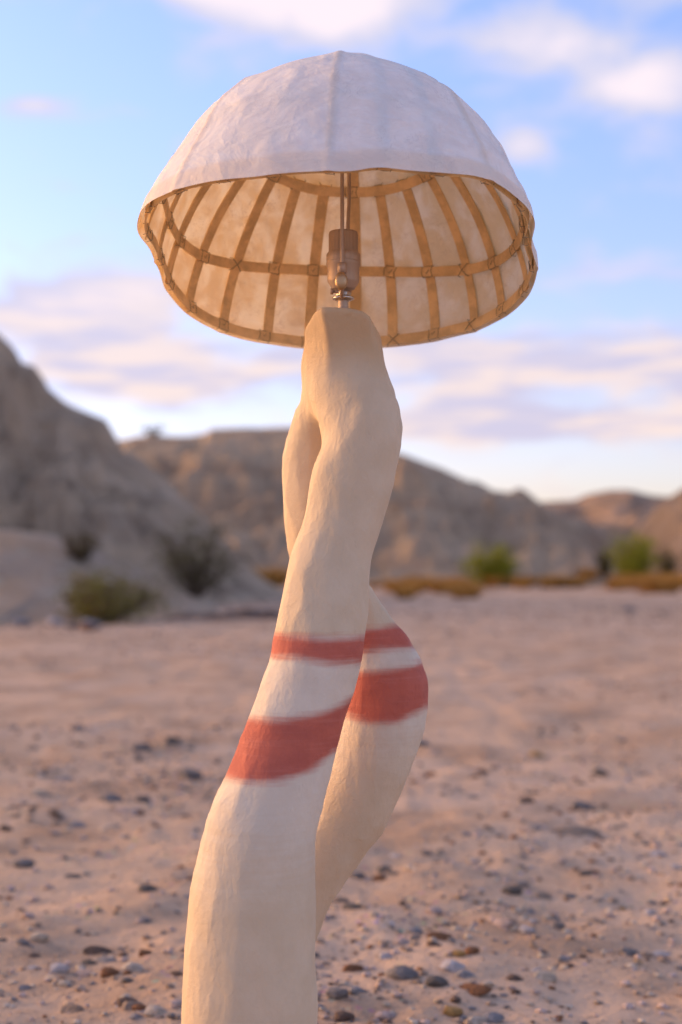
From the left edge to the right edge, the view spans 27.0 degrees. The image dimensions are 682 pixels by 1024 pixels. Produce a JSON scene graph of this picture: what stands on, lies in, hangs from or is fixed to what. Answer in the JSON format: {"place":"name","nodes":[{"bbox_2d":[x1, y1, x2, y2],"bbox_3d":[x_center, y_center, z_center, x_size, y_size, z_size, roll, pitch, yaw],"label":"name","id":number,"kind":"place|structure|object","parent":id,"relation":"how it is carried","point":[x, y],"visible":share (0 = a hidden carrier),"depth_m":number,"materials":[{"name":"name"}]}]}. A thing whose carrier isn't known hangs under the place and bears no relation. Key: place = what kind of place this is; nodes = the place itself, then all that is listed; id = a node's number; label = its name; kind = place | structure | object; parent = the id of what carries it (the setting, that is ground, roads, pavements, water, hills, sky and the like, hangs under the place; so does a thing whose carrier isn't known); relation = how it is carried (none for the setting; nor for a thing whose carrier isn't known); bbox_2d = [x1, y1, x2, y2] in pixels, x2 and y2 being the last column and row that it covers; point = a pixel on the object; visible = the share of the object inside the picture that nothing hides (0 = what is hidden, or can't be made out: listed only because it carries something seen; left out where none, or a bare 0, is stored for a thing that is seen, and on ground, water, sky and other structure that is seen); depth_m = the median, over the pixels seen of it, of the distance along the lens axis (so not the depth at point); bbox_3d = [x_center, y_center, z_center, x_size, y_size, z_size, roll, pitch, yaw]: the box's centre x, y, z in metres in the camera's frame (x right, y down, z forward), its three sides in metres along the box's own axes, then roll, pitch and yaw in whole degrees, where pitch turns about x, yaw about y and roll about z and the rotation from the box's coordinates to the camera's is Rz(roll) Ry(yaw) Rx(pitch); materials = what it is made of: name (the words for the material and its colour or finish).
{"place":"outdoors","nodes":[
{"label":"outdoors","id":0,"kind":"place"},
{"bbox_2d":[0,335,282,604],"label":"cliff","id":1,"kind":"structure","parent":0,"point":[66,467],"depth_m":27.59,"materials":[{"name":"stone"}]},
{"bbox_2d":[251,566,287,586],"bbox_3d":[-1.833,1.618,36.173,1.987,0.548,1.953,-1,-2,23],"label":"dry brush","id":2,"kind":"object","parent":1,"relation":"on","point":[274,577],"visible":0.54,"depth_m":35.74,"materials":[{"name":"plant"}]},
{"bbox_2d":[0,586,681,1023],"bbox_3d":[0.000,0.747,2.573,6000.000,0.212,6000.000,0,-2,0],"label":"ground","id":3,"kind":"structure","parent":0,"point":[472,696],"depth_m":3.82,"materials":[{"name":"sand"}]},
{"bbox_2d":[10,617,31,626],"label":"stone","id":4,"kind":"object","parent":3,"relation":"on","point":[18,622],"visible":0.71,"depth_m":15.48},
{"bbox_2d":[16,938,30,945],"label":"stone","id":5,"kind":"object","parent":3,"relation":"on","point":[22,942],"visible":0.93,"depth_m":2.41,"materials":[{"name":"stone"}]},
{"bbox_2d":[12,858,35,867],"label":"stone","id":6,"kind":"object","parent":3,"relation":"on","point":[25,863],"visible":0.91,"depth_m":3.09,"materials":[{"name":"stone"}]},
{"bbox_2d":[18,984,31,990],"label":"stone","id":7,"kind":"object","parent":3,"relation":"on","point":[22,987],"visible":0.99,"depth_m":2.19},
{"bbox_2d":[22,912,35,918],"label":"stone","id":8,"kind":"object","parent":3,"relation":"on","point":[28,915],"visible":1,"depth_m":2.60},
{"bbox_2d":[26,770,46,775],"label":"stone","id":9,"kind":"object","parent":3,"relation":"on","point":[33,773],"visible":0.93,"depth_m":4.50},
{"bbox_2d":[29,932,49,941],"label":"stone","id":10,"kind":"object","parent":3,"relation":"on","point":[38,937],"visible":0.99,"depth_m":2.43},
{"bbox_2d":[31,789,49,795],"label":"stone","id":11,"kind":"object","parent":3,"relation":"on","point":[38,792],"visible":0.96,"depth_m":4.05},
{"bbox_2d":[45,617,63,626],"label":"stone","id":12,"kind":"object","parent":3,"relation":"on","point":[51,621],"visible":0.92,"depth_m":15.20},
{"bbox_2d":[49,811,64,818],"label":"stone","id":13,"kind":"object","parent":3,"relation":"on","point":[55,815],"visible":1,"depth_m":3.68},
{"bbox_2d":[49,963,69,972],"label":"stone","id":14,"kind":"object","parent":3,"relation":"on","point":[59,968],"visible":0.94,"depth_m":2.27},
{"bbox_2d":[52,776,73,781],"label":"stone","id":15,"kind":"object","parent":3,"relation":"on","point":[65,779],"visible":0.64,"depth_m":4.43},
{"bbox_2d":[56,980,72,986],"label":"stone","id":16,"kind":"object","parent":3,"relation":"on","point":[60,983],"visible":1,"depth_m":2.21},
{"bbox_2d":[65,621,77,628],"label":"stone","id":17,"kind":"object","parent":3,"relation":"on","point":[70,625],"visible":0.98,"depth_m":14.82,"materials":[{"name":"stone"}]},
{"bbox_2d":[60,1003,83,1013],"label":"stone","id":18,"kind":"object","parent":3,"relation":"on","point":[71,1008],"visible":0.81,"depth_m":2.08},
{"bbox_2d":[66,821,85,827],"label":"stone","id":19,"kind":"object","parent":3,"relation":"on","point":[74,824],"visible":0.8,"depth_m":3.59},
{"bbox_2d":[75,969,95,976],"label":"stone","id":20,"kind":"object","parent":3,"relation":"on","point":[82,973],"visible":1,"depth_m":2.27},
{"bbox_2d":[79,623,96,630],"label":"stone","id":21,"kind":"object","parent":3,"relation":"on","point":[84,626],"visible":0.75,"depth_m":14.50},
{"bbox_2d":[81,959,96,964],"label":"stone","id":22,"kind":"object","parent":3,"relation":"on","point":[88,962],"visible":1,"depth_m":2.32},
{"bbox_2d":[79,618,100,627],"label":"stone","id":23,"kind":"object","parent":3,"relation":"on","point":[93,622],"visible":0.47,"depth_m":14.89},
{"bbox_2d":[83,945,112,954],"bbox_3d":[-0.412,0.745,2.414,0.052,0.016,0.036,8,-4,-18],"label":"stone","id":24,"kind":"object","parent":3,"relation":"on","point":[93,950],"visible":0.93,"depth_m":2.41,"materials":[{"name":"stone"}]},
{"bbox_2d":[97,956,115,962],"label":"stone","id":25,"kind":"object","parent":3,"relation":"on","point":[104,959],"visible":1,"depth_m":2.33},
{"bbox_2d":[100,967,119,977],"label":"stone","id":26,"kind":"object","parent":3,"relation":"on","point":[108,971],"visible":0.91,"depth_m":2.24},
{"bbox_2d":[42,548,179,624],"bbox_3d":[-2.691,0.885,16.613,1.608,0.924,1.748,0,-2,0],"label":"desert bush","id":27,"kind":"object","parent":3,"relation":"on","point":[104,603],"visible":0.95,"depth_m":16.45,"materials":[{"name":"green plant"}]},
{"bbox_2d":[99,793,123,801],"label":"stone","id":28,"kind":"object","parent":3,"relation":"on","point":[113,797],"visible":0.62,"depth_m":3.95,"materials":[{"name":"stone"}]},
{"bbox_2d":[0,529,225,627],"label":"bank","id":29,"kind":"structure","parent":3,"relation":"on","point":[33,566],"depth_m":19.40,"materials":[{"name":"stone"}]},
{"bbox_2d":[60,527,103,563],"bbox_3d":[-3.708,0.475,20.396,0.545,0.588,0.764,1,-3,-34],"label":"desert bush","id":30,"kind":"object","parent":29,"relation":"on","point":[84,552],"visible":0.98,"depth_m":20.34,"materials":[{"name":"brown plant"}]},
{"bbox_2d":[140,502,252,598],"bbox_3d":[-2.356,0.619,22.550,2.032,1.599,1.611,-1,-3,30],"label":"desert bush","id":31,"kind":"object","parent":29,"relation":"on","point":[192,579],"visible":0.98,"depth_m":22.47,"materials":[{"name":"green plant"}]},
{"bbox_2d":[112,808,130,813],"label":"stone","id":32,"kind":"object","parent":3,"relation":"on","point":[123,810],"visible":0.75,"depth_m":3.75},
{"bbox_2d":[117,996,136,1007],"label":"stone","id":33,"kind":"object","parent":3,"relation":"on","point":[121,1000],"visible":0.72,"depth_m":2.08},
{"bbox_2d":[122,1001,142,1009],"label":"stone","id":34,"kind":"object","parent":3,"relation":"on","point":[127,1005],"visible":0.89,"depth_m":2.07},
{"bbox_2d":[121,962,144,971],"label":"stone","id":35,"kind":"object","parent":3,"relation":"on","point":[134,967],"visible":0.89,"depth_m":2.27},
{"bbox_2d":[129,1013,142,1019],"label":"stone","id":36,"kind":"object","parent":3,"relation":"on","point":[134,1016],"visible":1,"depth_m":2.03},
{"bbox_2d":[132,1004,146,1010],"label":"stone","id":37,"kind":"object","parent":3,"relation":"on","point":[139,1007],"visible":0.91,"depth_m":2.06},
{"bbox_2d":[132,743,150,750],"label":"stone","id":38,"kind":"object","parent":3,"relation":"on","point":[141,746],"visible":0.88,"depth_m":5.03,"materials":[{"name":"stone"}]},
{"bbox_2d":[135,795,150,801],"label":"stone","id":39,"kind":"object","parent":3,"relation":"on","point":[141,797],"visible":0.66,"depth_m":3.95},
{"bbox_2d":[139,949,151,956],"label":"stone","id":40,"kind":"object","parent":3,"relation":"on","point":[143,952],"visible":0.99,"depth_m":2.33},
{"bbox_2d":[138,884,157,892],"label":"stone","id":41,"kind":"object","parent":3,"relation":"on","point":[145,888],"visible":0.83,"depth_m":2.81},
{"bbox_2d":[143,1005,166,1016],"bbox_3d":[-0.267,0.718,2.044,0.038,0.018,0.021,2,-3,-35],"label":"stone","id":42,"kind":"object","parent":3,"relation":"on","point":[153,1010],"visible":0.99,"depth_m":2.04,"materials":[{"name":"stone"}]},
{"bbox_2d":[166,736,181,743],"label":"stone","id":43,"kind":"object","parent":3,"relation":"on","point":[171,740],"visible":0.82,"depth_m":5.13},
{"bbox_2d":[169,999,181,1008],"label":"stone","id":44,"kind":"object","parent":3,"relation":"on","point":[175,1003],"visible":0.84,"depth_m":2.06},
{"bbox_2d":[177,767,203,779],"bbox_3d":[-0.464,0.815,4.388,0.081,0.053,0.063,-1,-9,26],"label":"stone","id":45,"kind":"object","parent":3,"relation":"on","point":[186,772],"visible":0.8,"depth_m":4.37,"materials":[{"name":"stone"}]},
{"bbox_2d":[163,609,278,620],"bbox_3d":[-1.834,1.716,19.101,2.684,0.892,4.195,0,-2,0],"label":"ledge","id":46,"kind":"object","parent":3,"relation":"on","point":[269,614],"visible":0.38,"depth_m":17.72,"materials":[{"name":"stone"}]},
{"bbox_2d":[325,987,348,999],"bbox_3d":[-0.005,0.707,2.084,0.034,0.022,0.026,-9,-7,4],"label":"stone","id":47,"kind":"object","parent":3,"relation":"on","point":[333,993],"visible":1,"depth_m":2.08,"materials":[{"name":"stone"}]},
{"bbox_2d":[137,50,537,1023],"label":"floor lamp","id":48,"kind":"object","parent":3,"relation":"on","point":[339,218],"visible":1,"depth_m":1.46,"materials":[{"name":"paint"}]},
{"bbox_2d":[333,896,348,902],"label":"stone","id":49,"kind":"object","parent":3,"relation":"on","point":[340,899],"visible":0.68,"depth_m":2.72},
{"bbox_2d":[334,1011,354,1021],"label":"stone","id":50,"kind":"object","parent":3,"relation":"on","point":[341,1016],"visible":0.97,"depth_m":2.01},
{"bbox_2d":[342,903,361,909],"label":"stone","id":51,"kind":"object","parent":3,"relation":"on","point":[350,906],"visible":1,"depth_m":2.63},
{"bbox_2d":[342,964,363,971],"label":"stone","id":52,"kind":"object","parent":3,"relation":"on","point":[351,967],"visible":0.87,"depth_m":2.28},
{"bbox_2d":[350,871,365,877],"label":"stone","id":53,"kind":"object","parent":3,"relation":"on","point":[354,874],"visible":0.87,"depth_m":2.95,"materials":[{"name":"stone"}]},
{"bbox_2d":[372,875,386,880],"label":"stone","id":54,"kind":"object","parent":3,"relation":"on","point":[378,877],"visible":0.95,"depth_m":2.93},
{"bbox_2d":[373,1011,394,1019],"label":"stone","id":55,"kind":"object","parent":3,"relation":"on","point":[381,1015],"visible":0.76,"depth_m":2.04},
{"bbox_2d":[377,866,391,872],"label":"stone","id":56,"kind":"object","parent":3,"relation":"on","point":[382,869],"visible":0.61,"depth_m":3.01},
{"bbox_2d":[378,953,393,959],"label":"stone","id":57,"kind":"object","parent":3,"relation":"on","point":[382,956],"visible":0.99,"depth_m":2.35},
{"bbox_2d":[378,577,415,591],"bbox_3d":[1.428,1.914,37.429,1.342,0.448,1.835,0,-2,13],"label":"dry brush","id":58,"kind":"object","parent":3,"relation":"on","point":[389,582],"visible":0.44,"depth_m":37.34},
{"bbox_2d":[385,583,416,591],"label":"dry brush","id":59,"kind":"object","parent":3,"relation":"on","point":[406,586],"visible":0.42,"depth_m":36.13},
{"bbox_2d":[393,937,408,944],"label":"stone","id":60,"kind":"object","parent":3,"relation":"on","point":[400,941],"visible":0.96,"depth_m":2.42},
{"bbox_2d":[387,965,418,979],"bbox_3d":[0.096,0.719,2.208,0.050,0.028,0.030,-4,4,5],"label":"stone","id":61,"kind":"object","parent":3,"relation":"on","point":[402,972],"visible":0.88,"depth_m":2.20,"materials":[{"name":"stone"}]},
{"bbox_2d":[386,586,421,598],"bbox_3d":[1.453,1.735,30.371,1.060,0.292,1.042,0,-2,-2],"label":"dry brush","id":62,"kind":"object","parent":3,"relation":"on","point":[406,594],"visible":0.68,"depth_m":30.29,"materials":[{"name":"plant"}]},
{"bbox_2d":[389,574,435,584],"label":"dry brush","id":63,"kind":"object","parent":3,"relation":"on","point":[421,579],"visible":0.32,"depth_m":40.66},
{"bbox_2d":[402,582,427,592],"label":"dry brush","id":64,"kind":"object","parent":3,"relation":"on","point":[418,586],"visible":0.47,"depth_m":36.85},
{"bbox_2d":[407,926,423,933],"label":"stone","id":65,"kind":"object","parent":3,"relation":"on","point":[413,929],"visible":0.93,"depth_m":2.48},
{"bbox_2d":[426,906,443,913],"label":"stone","id":66,"kind":"object","parent":3,"relation":"on","point":[433,909],"visible":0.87,"depth_m":2.65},
{"bbox_2d":[425,975,448,986],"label":"stone","id":67,"kind":"object","parent":3,"relation":"on","point":[435,980],"visible":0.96,"depth_m":2.16,"materials":[{"name":"stone"}]},
{"bbox_2d":[426,931,452,940],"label":"stone","id":68,"kind":"object","parent":3,"relation":"on","point":[442,936],"visible":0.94,"depth_m":2.43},
{"bbox_2d":[423,581,467,593],"bbox_3d":[2.687,1.906,35.947,1.368,0.350,0.938,0,-2,7],"label":"dry brush","id":69,"kind":"object","parent":3,"relation":"on","point":[438,590],"visible":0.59,"depth_m":35.81,"materials":[{"name":"plant"}]},
{"bbox_2d":[439,959,464,971],"bbox_3d":[0.177,0.722,2.257,0.045,0.023,0.029,0,-7,-5],"label":"stone","id":70,"kind":"object","parent":3,"relation":"on","point":[448,965],"visible":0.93,"depth_m":2.25,"materials":[{"name":"stone"}]},
{"bbox_2d":[443,1005,462,1016],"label":"stone","id":71,"kind":"object","parent":3,"relation":"on","point":[451,1011],"visible":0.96,"depth_m":2.04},
{"bbox_2d":[436,575,480,589],"bbox_3d":[3.003,1.908,37.916,1.491,0.498,2.039,1,-3,-33],"label":"dry brush","id":72,"kind":"object","parent":3,"relation":"on","point":[457,581],"visible":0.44,"depth_m":37.51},
{"bbox_2d":[451,949,465,956],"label":"stone","id":73,"kind":"object","parent":3,"relation":"on","point":[458,953],"visible":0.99,"depth_m":2.33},
{"bbox_2d":[429,583,492,598],"bbox_3d":[2.716,1.729,31.102,1.302,0.365,1.325,2,-3,-42],"label":"dry brush","id":74,"kind":"object","parent":3,"relation":"on","point":[465,591],"visible":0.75,"depth_m":30.81,"materials":[{"name":"plant"}]},
{"bbox_2d":[454,969,473,977],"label":"stone","id":75,"kind":"object","parent":3,"relation":"on","point":[460,973],"visible":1,"depth_m":2.22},
{"bbox_2d":[465,946,479,954],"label":"stone","id":76,"kind":"object","parent":3,"relation":"on","point":[470,950],"visible":1,"depth_m":2.34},
{"bbox_2d":[458,983,492,995],"bbox_3d":[0.201,0.720,2.146,0.060,0.017,0.037,-2,-3,35],"label":"stone","id":77,"kind":"object","parent":3,"relation":"on","point":[477,989],"visible":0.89,"depth_m":2.13,"materials":[{"name":"stone"}]},
{"bbox_2d":[467,1016,488,1023],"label":"stone","id":78,"kind":"object","parent":3,"relation":"on","point":[475,1019],"visible":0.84,"depth_m":2.03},
{"bbox_2d":[455,535,524,586],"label":"desert bush","id":79,"kind":"object","parent":3,"relation":"on","point":[497,565],"visible":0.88,"depth_m":41.25,"materials":[{"name":"green plant"}]},
{"bbox_2d":[481,1011,504,1022],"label":"stone","id":80,"kind":"object","parent":3,"relation":"on","point":[492,1017],"visible":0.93,"depth_m":2.04,"materials":[{"name":"stone"}]},
{"bbox_2d":[479,574,511,587],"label":"dry brush","id":81,"kind":"object","parent":3,"relation":"on","point":[495,582],"visible":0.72,"depth_m":40.84,"materials":[{"name":"plant"}]},
{"bbox_2d":[491,918,513,927],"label":"stone","id":82,"kind":"object","parent":3,"relation":"on","point":[502,923],"visible":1,"depth_m":2.54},
{"bbox_2d":[501,885,522,894],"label":"stone","id":83,"kind":"object","parent":3,"relation":"on","point":[513,890],"visible":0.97,"depth_m":2.81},
{"bbox_2d":[505,974,523,980],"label":"stone","id":84,"kind":"object","parent":3,"relation":"on","point":[512,977],"visible":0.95,"depth_m":2.22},
{"bbox_2d":[503,578,536,588],"bbox_3d":[4.988,2.012,39.993,0.966,0.322,1.321,5,-6,-67],"label":"dry brush","id":85,"kind":"object","parent":3,"relation":"on","point":[524,584],"visible":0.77,"depth_m":39.79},
{"bbox_2d":[518,925,534,933],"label":"stone","id":86,"kind":"object","parent":3,"relation":"on","point":[522,929],"visible":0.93,"depth_m":2.51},
{"bbox_2d":[519,797,533,802],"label":"stone","id":87,"kind":"object","parent":3,"relation":"on","point":[526,799],"visible":0.63,"depth_m":3.79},
{"bbox_2d":[535,892,550,898],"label":"stone","id":88,"kind":"object","parent":3,"relation":"on","point":[542,895],"visible":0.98,"depth_m":2.81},
{"bbox_2d":[533,970,556,981],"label":"stone","id":89,"kind":"object","parent":3,"relation":"on","point":[543,975],"visible":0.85,"depth_m":2.24,"materials":[{"name":"stone"}]},
{"bbox_2d":[527,576,568,588],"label":"dry brush","id":90,"kind":"object","parent":3,"relation":"on","point":[552,583],"visible":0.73,"depth_m":40.08,"materials":[{"name":"plant"}]},
{"bbox_2d":[553,921,565,929],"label":"stone","id":91,"kind":"object","parent":3,"relation":"on","point":[559,925],"visible":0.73,"depth_m":2.57,"materials":[{"name":"stone"}]},
{"bbox_2d":[556,575,594,587],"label":"dry brush","id":92,"kind":"object","parent":3,"relation":"on","point":[572,582],"visible":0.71,"depth_m":40.23,"materials":[{"name":"plant"}]},
{"bbox_2d":[557,825,600,836],"bbox_3d":[0.576,0.781,3.467,0.116,0.037,0.072,0,-2,7],"label":"stone","id":93,"kind":"object","parent":3,"relation":"on","point":[577,830],"visible":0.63,"depth_m":3.45,"materials":[{"name":"stone"}]},
{"bbox_2d":[572,800,591,809],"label":"stone","id":94,"kind":"object","parent":3,"relation":"on","point":[577,804],"visible":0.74,"depth_m":3.75,"materials":[{"name":"stone"}]},
{"bbox_2d":[587,918,603,923],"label":"stone","id":95,"kind":"object","parent":3,"relation":"on","point":[594,920],"visible":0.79,"depth_m":2.62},
{"bbox_2d":[591,769,608,775],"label":"stone","id":96,"kind":"object","parent":3,"relation":"on","point":[599,772],"visible":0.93,"depth_m":4.47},
{"bbox_2d":[602,572,633,582],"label":"dry brush","id":97,"kind":"object","parent":3,"relation":"on","point":[612,579],"visible":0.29,"depth_m":40.10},
{"bbox_2d":[606,581,632,589],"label":"dry brush","id":98,"kind":"object","parent":3,"relation":"on","point":[618,586],"visible":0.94,"depth_m":35.86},
{"bbox_2d":[619,947,638,956],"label":"stone","id":99,"kind":"object","parent":3,"relation":"on","point":[631,952],"visible":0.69,"depth_m":2.42,"materials":[{"name":"stone"}]},
{"bbox_2d":[610,572,648,585],"bbox_3d":[8.166,1.882,39.008,1.689,0.474,1.719,-1,-3,28],"label":"dry brush","id":100,"kind":"object","parent":3,"relation":"on","point":[626,578],"visible":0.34,"depth_m":38.67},
{"bbox_2d":[599,527,665,575],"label":"desert bush","id":101,"kind":"object","parent":3,"relation":"on","point":[637,559],"visible":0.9,"depth_m":40.74,"materials":[{"name":"green plant"}]},
{"bbox_2d":[610,572,681,593],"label":"dry brush","id":102,"kind":"object","parent":3,"relation":"on","point":[654,584],"visible":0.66,"depth_m":32.72,"materials":[{"name":"plant"}]},
{"bbox_2d":[624,489,681,575],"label":"hill","id":103,"kind":"structure","parent":3,"relation":"on","point":[662,523],"depth_m":46.36,"materials":[{"name":"stone"}]},
{"bbox_2d":[648,851,666,855],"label":"stone","id":104,"kind":"object","parent":3,"relation":"on","point":[654,853],"visible":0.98,"depth_m":3.19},
{"bbox_2d":[652,950,670,956],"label":"stone","id":105,"kind":"object","parent":3,"relation":"on","point":[660,953],"visible":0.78,"depth_m":2.46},
{"bbox_2d":[654,545,681,574],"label":"desert bush","id":106,"kind":"object","parent":3,"relation":"on","point":[668,566],"visible":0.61,"depth_m":41.46,"materials":[{"name":"brown plant"}]},
{"bbox_2d":[0,0,681,501],"label":"sky","id":107,"kind":"structure","parent":0,"point":[575,393],"materials":[{"name":"blue"}]},
{"bbox_2d":[118,427,625,586],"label":"hill","id":108,"kind":"structure","parent":0,"point":[436,519],"depth_m":48.08,"materials":[{"name":"stone"}]},
{"bbox_2d":[137,423,168,435],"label":"desert bush","id":109,"kind":"object","parent":108,"relation":"on","point":[156,432],"visible":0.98,"depth_m":55.05,"materials":[{"name":"grey plant"}]},
{"bbox_2d":[575,566,602,579],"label":"dry brush","id":110,"kind":"object","parent":108,"relation":"on","point":[591,572],"visible":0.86,"depth_m":42.70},
{"bbox_2d":[594,550,613,578],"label":"desert bush","id":111,"kind":"object","parent":108,"relation":"on","point":[604,567],"visible":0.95,"depth_m":42.92,"materials":[{"name":"brown plant"}]},
{"bbox_2d":[540,490,670,546],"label":"hill","id":112,"kind":"structure","parent":0,"point":[608,512],"depth_m":80.93,"materials":[{"name":"stone"}]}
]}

